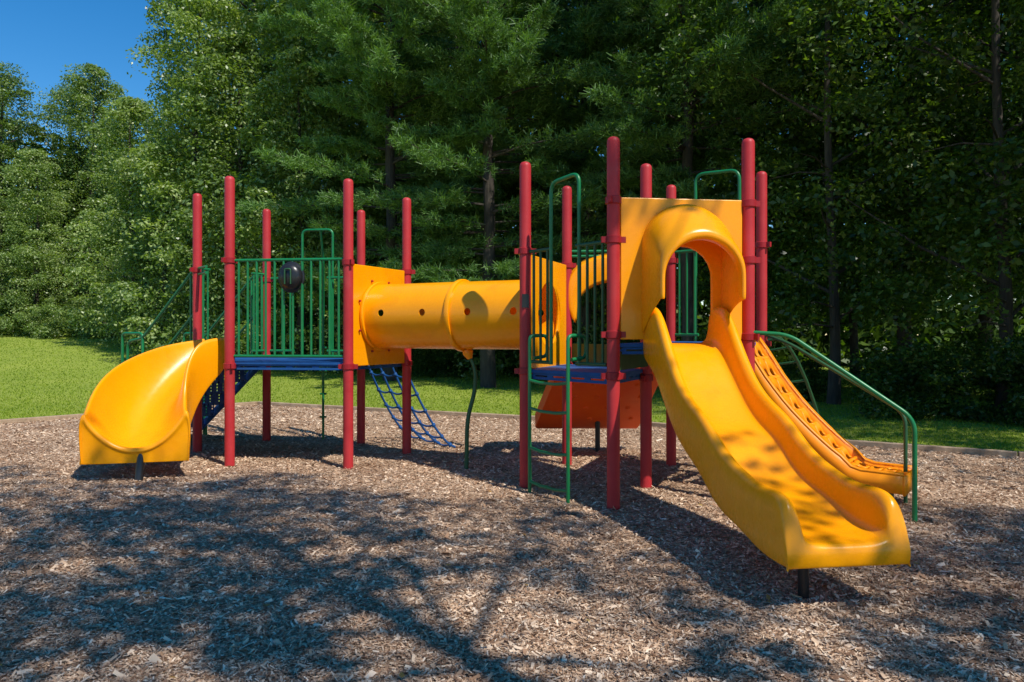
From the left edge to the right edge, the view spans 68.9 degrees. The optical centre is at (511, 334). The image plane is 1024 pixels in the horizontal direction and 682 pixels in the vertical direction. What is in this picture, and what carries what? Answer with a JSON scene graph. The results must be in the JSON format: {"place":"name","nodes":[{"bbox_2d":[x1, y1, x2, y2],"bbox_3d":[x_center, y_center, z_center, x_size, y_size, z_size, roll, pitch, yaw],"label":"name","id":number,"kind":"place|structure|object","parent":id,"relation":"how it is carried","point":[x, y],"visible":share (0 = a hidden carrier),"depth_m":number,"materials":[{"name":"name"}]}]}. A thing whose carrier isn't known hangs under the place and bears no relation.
{"place":"outdoors","nodes":[
{"label":"outdoors","id":0,"kind":"place"},
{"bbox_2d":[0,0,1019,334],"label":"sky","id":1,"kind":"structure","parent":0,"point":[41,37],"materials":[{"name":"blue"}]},
{"bbox_2d":[0,404,1023,681],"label":"mulch ground","id":2,"kind":"structure","parent":0,"point":[472,495],"depth_m":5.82,"materials":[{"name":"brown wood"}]},
{"bbox_2d":[79,136,917,599],"bbox_3d":[-0.885,-0.117,9.255,10.527,3.635,6.186,0,0,31],"label":"play structure","id":3,"kind":"object","parent":2,"relation":"on","point":[791,476],"visible":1,"depth_m":7.74,"materials":[{"name":"red paint"}]},
{"bbox_2d":[0,401,1023,457],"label":"timber edging","id":4,"kind":"object","parent":2,"relation":"on","point":[977,451],"visible":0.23,"depth_m":13.56,"materials":[{"name":"brown wood"}]},
{"bbox_2d":[0,329,1023,456],"bbox_3d":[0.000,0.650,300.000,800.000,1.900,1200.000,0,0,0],"label":"ground","id":5,"kind":"structure","parent":0,"point":[77,358],"depth_m":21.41,"materials":[{"name":"green plant"}]},
{"bbox_2d":[0,182,24,309],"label":"broadleaf tree","id":6,"kind":"object","parent":5,"relation":"on","point":[8,279],"visible":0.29,"depth_m":41.80,"materials":[{"name":"green plant"}]},
{"bbox_2d":[0,290,34,335],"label":"shrub","id":7,"kind":"object","parent":5,"relation":"on","point":[7,302],"visible":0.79,"depth_m":38.21,"materials":[{"name":"green plant"}]},
{"bbox_2d":[0,95,39,302],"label":"broadleaf tree","id":8,"kind":"object","parent":5,"relation":"on","point":[12,122],"visible":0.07,"depth_m":48.97,"materials":[{"name":"green plant"}]},
{"bbox_2d":[11,310,55,336],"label":"shrub","id":9,"kind":"object","parent":5,"relation":"on","point":[32,321],"visible":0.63,"depth_m":37.57,"materials":[{"name":"green plant"}]},
{"bbox_2d":[0,61,77,328],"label":"broadleaf tree","id":10,"kind":"object","parent":5,"relation":"on","point":[5,79],"visible":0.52,"depth_m":46.03,"materials":[{"name":"green plant"}]},
{"bbox_2d":[0,148,86,335],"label":"broadleaf tree","id":11,"kind":"object","parent":5,"relation":"on","point":[32,157],"visible":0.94,"depth_m":39.49,"materials":[{"name":"green plant"}]},
{"bbox_2d":[4,82,107,323],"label":"broadleaf tree","id":12,"kind":"object","parent":5,"relation":"on","point":[45,138],"visible":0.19,"depth_m":49.15,"materials":[{"name":"green plant"}]},
{"bbox_2d":[29,302,92,338],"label":"shrub","id":13,"kind":"object","parent":5,"relation":"on","point":[52,312],"visible":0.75,"depth_m":37.09,"materials":[{"name":"green plant"}]},
{"bbox_2d":[25,62,147,328],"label":"broadleaf tree","id":14,"kind":"object","parent":5,"relation":"on","point":[80,84],"visible":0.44,"depth_m":47.25,"materials":[{"name":"green plant"}]},
{"bbox_2d":[71,307,117,338],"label":"shrub","id":15,"kind":"object","parent":5,"relation":"on","point":[88,332],"visible":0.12,"depth_m":36.90,"materials":[{"name":"green plant"}]},
{"bbox_2d":[57,96,173,327],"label":"broadleaf tree","id":16,"kind":"object","parent":5,"relation":"on","point":[77,300],"visible":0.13,"depth_m":40.86,"materials":[{"name":"green plant"}]},
{"bbox_2d":[53,97,182,348],"bbox_3d":[-17.437,-4.738,34.360,5.305,12.184,6.178,0,0,28],"label":"broadleaf tree","id":17,"kind":"object","parent":5,"relation":"on","point":[105,240],"visible":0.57,"depth_m":33.40,"materials":[{"name":"green plant"}]},
{"bbox_2d":[91,297,160,336],"bbox_3d":[-18.464,-1.000,37.264,3.266,2.543,4.367,0,0,8],"label":"shrub","id":18,"kind":"object","parent":5,"relation":"on","point":[118,310],"visible":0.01,"depth_m":36.66,"materials":[{"name":"green plant"}]},
{"bbox_2d":[98,131,221,353],"bbox_3d":[-14.748,-3.584,31.814,4.369,10.034,5.087,0,0,40],"label":"broadleaf tree","id":19,"kind":"object","parent":5,"relation":"on","point":[133,260],"visible":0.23,"depth_m":31.05,"materials":[{"name":"green plant"}]},
{"bbox_2d":[144,310,187,342],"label":"shrub","id":20,"kind":"object","parent":5,"relation":"on","point":[159,340],"visible":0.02,"depth_m":32.29,"materials":[{"name":"green plant"}]},
{"bbox_2d":[149,293,215,343],"bbox_3d":[-13.405,-0.607,32.057,3.976,2.725,5.318,0,0,-22],"label":"shrub","id":21,"kind":"object","parent":5,"relation":"on","point":[166,318],"visible":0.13,"depth_m":30.95,"materials":[{"name":"green plant"}]},
{"bbox_2d":[101,0,278,321],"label":"broadleaf tree","id":22,"kind":"object","parent":5,"relation":"on","point":[152,3],"visible":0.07,"depth_m":37.24,"materials":[{"name":"green plant"}]},
{"bbox_2d":[93,0,288,355],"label":"broadleaf tree","id":23,"kind":"object","parent":5,"relation":"on","point":[221,11],"visible":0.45,"depth_m":28.25,"materials":[{"name":"green plant"}]},
{"bbox_2d":[160,282,276,351],"bbox_3d":[-11.971,-0.640,30.362,4.119,3.182,5.509,0,0,33],"label":"shrub","id":24,"kind":"object","parent":5,"relation":"on","point":[175,305],"visible":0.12,"depth_m":28.65,"materials":[{"name":"green plant"}]},
{"bbox_2d":[134,28,317,354],"bbox_3d":[-10.835,-4.819,28.229,6.904,13.618,5.929,0,0,10],"label":"broadleaf tree","id":25,"kind":"object","parent":5,"relation":"on","point":[232,44],"visible":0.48,"depth_m":27.50,"materials":[{"name":"green plant"}]},
{"bbox_2d":[134,0,327,321],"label":"broadleaf tree","id":26,"kind":"object","parent":5,"relation":"on","point":[246,4],"visible":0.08,"depth_m":34.55,"materials":[{"name":"green plant"}]},
{"bbox_2d":[241,330,291,354],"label":"shrub","id":27,"kind":"object","parent":5,"relation":"on","point":[272,342],"visible":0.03,"depth_m":29.20,"materials":[{"name":"green plant"}]},
{"bbox_2d":[167,0,383,350],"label":"broadleaf tree","id":28,"kind":"object","parent":5,"relation":"on","point":[267,37],"visible":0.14,"depth_m":29.08,"materials":[{"name":"green plant"}]},
{"bbox_2d":[214,46,361,374],"bbox_3d":[-7.743,-3.927,26.175,5.305,12.184,6.178,0,0,-14],"label":"broadleaf tree","id":29,"kind":"object","parent":5,"relation":"on","point":[293,56],"visible":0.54,"depth_m":25.36,"materials":[{"name":"green plant"}]},
{"bbox_2d":[277,329,342,371],"bbox_3d":[-7.089,0.517,26.857,2.493,1.590,2.491,0,0,-25],"label":"shrub","id":30,"kind":"object","parent":5,"relation":"on","point":[325,344],"visible":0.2,"depth_m":26.69,"materials":[{"name":"green plant"}]},
{"bbox_2d":[181,0,470,354],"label":"broadleaf tree","id":31,"kind":"object","parent":5,"relation":"on","point":[327,53],"visible":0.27,"depth_m":26.51,"materials":[{"name":"green plant"}]},
{"bbox_2d":[334,331,401,370],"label":"shrub","id":32,"kind":"object","parent":5,"relation":"on","point":[369,365],"visible":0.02,"depth_m":27.03,"materials":[{"name":"green plant"}]},
{"bbox_2d":[236,0,520,380],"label":"pine tree","id":33,"kind":"object","parent":5,"relation":"on","point":[382,55],"visible":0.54,"depth_m":22.87,"materials":[{"name":"green plant"}]},
{"bbox_2d":[289,4,501,358],"bbox_3d":[-4.975,-9.393,32.825,10.399,21.520,10.605,0,0,-5],"label":"broadleaf tree","id":34,"kind":"object","parent":5,"relation":"on","point":[399,120],"visible":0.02,"depth_m":31.81,"materials":[{"name":"green plant"}]},
{"bbox_2d":[411,348,461,372],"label":"shrub","id":35,"kind":"object","parent":5,"relation":"on","point":[428,353],"visible":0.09,"depth_m":27.52,"materials":[{"name":"green plant"}]},
{"bbox_2d":[411,349,476,377],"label":"shrub","id":36,"kind":"object","parent":5,"relation":"on","point":[434,360],"visible":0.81,"depth_m":25.56,"materials":[{"name":"green plant"}]},
{"bbox_2d":[315,0,643,387],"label":"pine tree","id":37,"kind":"object","parent":5,"relation":"on","point":[501,55],"visible":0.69,"depth_m":21.37,"materials":[{"name":"green plant"}]},
{"bbox_2d":[356,0,603,376],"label":"broadleaf tree","id":38,"kind":"object","parent":5,"relation":"on","point":[380,313],"visible":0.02,"depth_m":27.39,"materials":[{"name":"green plant"}]},
{"bbox_2d":[455,349,519,371],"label":"shrub","id":39,"kind":"object","parent":5,"relation":"on","point":[500,358],"visible":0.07,"depth_m":28.09,"materials":[{"name":"green plant"}]},
{"bbox_2d":[1,0,1023,365],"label":"distant woodland","id":40,"kind":"object","parent":5,"relation":"on","point":[815,340],"visible":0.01,"depth_m":37.47,"materials":[{"name":"green plant"}]},
{"bbox_2d":[442,15,622,381],"bbox_3d":[0.660,-4.558,26.201,7.268,14.335,6.241,0,0,8],"label":"broadleaf tree","id":41,"kind":"object","parent":5,"relation":"on","point":[598,215],"visible":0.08,"depth_m":25.31,"materials":[{"name":"green plant"}]},
{"bbox_2d":[500,339,575,376],"bbox_3d":[1.140,0.658,28.178,3.351,1.977,3.348,0,0,-18],"label":"shrub","id":42,"kind":"object","parent":5,"relation":"on","point":[508,370],"visible":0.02,"depth_m":27.50,"materials":[{"name":"green plant"}]},
{"bbox_2d":[431,0,736,343],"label":"pine tree","id":43,"kind":"object","parent":5,"relation":"on","point":[585,29],"visible":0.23,"depth_m":22.97,"materials":[{"name":"green plant"}]},
{"bbox_2d":[576,332,639,343],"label":"shrub","id":44,"kind":"object","parent":5,"relation":"on","point":[598,341],"visible":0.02,"depth_m":24.64,"materials":[{"name":"green plant"}]},
{"bbox_2d":[556,0,797,361],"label":"broadleaf tree","id":45,"kind":"object","parent":5,"relation":"on","point":[670,121],"visible":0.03,"depth_m":26.62,"materials":[{"name":"green plant"}]},
{"bbox_2d":[546,0,890,340],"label":"pine tree","id":46,"kind":"object","parent":5,"relation":"on","point":[741,45],"visible":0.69,"depth_m":18.86,"materials":[{"name":"green plant"}]},
{"bbox_2d":[595,0,905,330],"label":"pine tree","id":47,"kind":"object","parent":5,"relation":"on","point":[706,277],"visible":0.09,"depth_m":22.25,"materials":[{"name":"green plant"}]},
{"bbox_2d":[785,370,827,402],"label":"shrub","id":48,"kind":"object","parent":5,"relation":"on","point":[814,384],"visible":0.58,"depth_m":17.68,"materials":[{"name":"green plant"}]},
{"bbox_2d":[778,358,844,393],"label":"shrub","id":49,"kind":"object","parent":5,"relation":"on","point":[811,366],"visible":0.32,"depth_m":20.20,"materials":[{"name":"green plant"}]},
{"bbox_2d":[635,0,1023,404],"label":"woodland tree","id":50,"kind":"object","parent":5,"relation":"on","point":[870,262],"visible":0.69,"depth_m":16.63,"materials":[{"name":"green plant"}]},
{"bbox_2d":[725,0,1018,377],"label":"woodland tree","id":51,"kind":"object","parent":5,"relation":"on","point":[853,337],"visible":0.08,"depth_m":24.08,"materials":[{"name":"green plant"}]},
{"bbox_2d":[727,0,1023,372],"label":"woodland tree","id":52,"kind":"object","parent":5,"relation":"on","point":[797,126],"visible":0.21,"depth_m":19.18,"materials":[{"name":"green plant"}]},
{"bbox_2d":[842,346,927,392],"bbox_3d":[10.866,0.983,21.424,2.273,1.404,2.272,0,0,4],"label":"shrub","id":53,"kind":"object","parent":5,"relation":"on","point":[857,371],"visible":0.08,"depth_m":21.91,"materials":[{"name":"green plant"}]},
{"bbox_2d":[765,0,1023,415],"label":"woodland tree","id":54,"kind":"object","parent":5,"relation":"on","point":[1006,313],"visible":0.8,"depth_m":15.12,"materials":[{"name":"green plant"}]},
{"bbox_2d":[811,0,1023,385],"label":"woodland tree","id":55,"kind":"object","parent":5,"relation":"on","point":[983,318],"visible":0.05,"depth_m":23.31,"materials":[{"name":"green plant"}]},
{"bbox_2d":[846,338,1007,421],"bbox_3d":[7.750,0.878,14.731,2.946,1.627,2.949,0,0,-16],"label":"shrub","id":56,"kind":"object","parent":5,"relation":"on","point":[932,371],"visible":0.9,"depth_m":14.15,"materials":[{"name":"green plant"}]},
{"bbox_2d":[842,0,1023,296],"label":"woodland tree","id":57,"kind":"object","parent":5,"relation":"on","point":[1013,53],"visible":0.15,"depth_m":18.04,"materials":[{"name":"green plant"}]},
{"bbox_2d":[912,342,979,385],"bbox_3d":[14.120,0.956,24.130,2.612,1.463,2.610,0,0,-14],"label":"shrub","id":58,"kind":"object","parent":5,"relation":"on","point":[963,354],"visible":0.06,"depth_m":23.37,"materials":[{"name":"green plant"}]},
{"bbox_2d":[884,0,1023,303],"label":"woodland tree","id":59,"kind":"object","parent":5,"relation":"on","point":[962,271],"visible":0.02,"depth_m":25.71,"materials":[{"name":"green plant"}]},
{"bbox_2d":[930,23,1023,276],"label":"woodland tree","id":60,"kind":"object","parent":5,"relation":"on","point":[1006,186],"visible":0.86,"depth_m":13.41,"materials":[{"name":"green plant"}]},
{"bbox_2d":[947,327,1023,411],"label":"shrub","id":61,"kind":"object","parent":5,"relation":"on","point":[982,342],"visible":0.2,"depth_m":15.29,"materials":[{"name":"green plant"}]},
{"bbox_2d":[974,332,1023,427],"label":"shrub","id":62,"kind":"object","parent":5,"relation":"on","point":[1014,411],"visible":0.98,"depth_m":13.09,"materials":[{"name":"green plant"}]}
]}

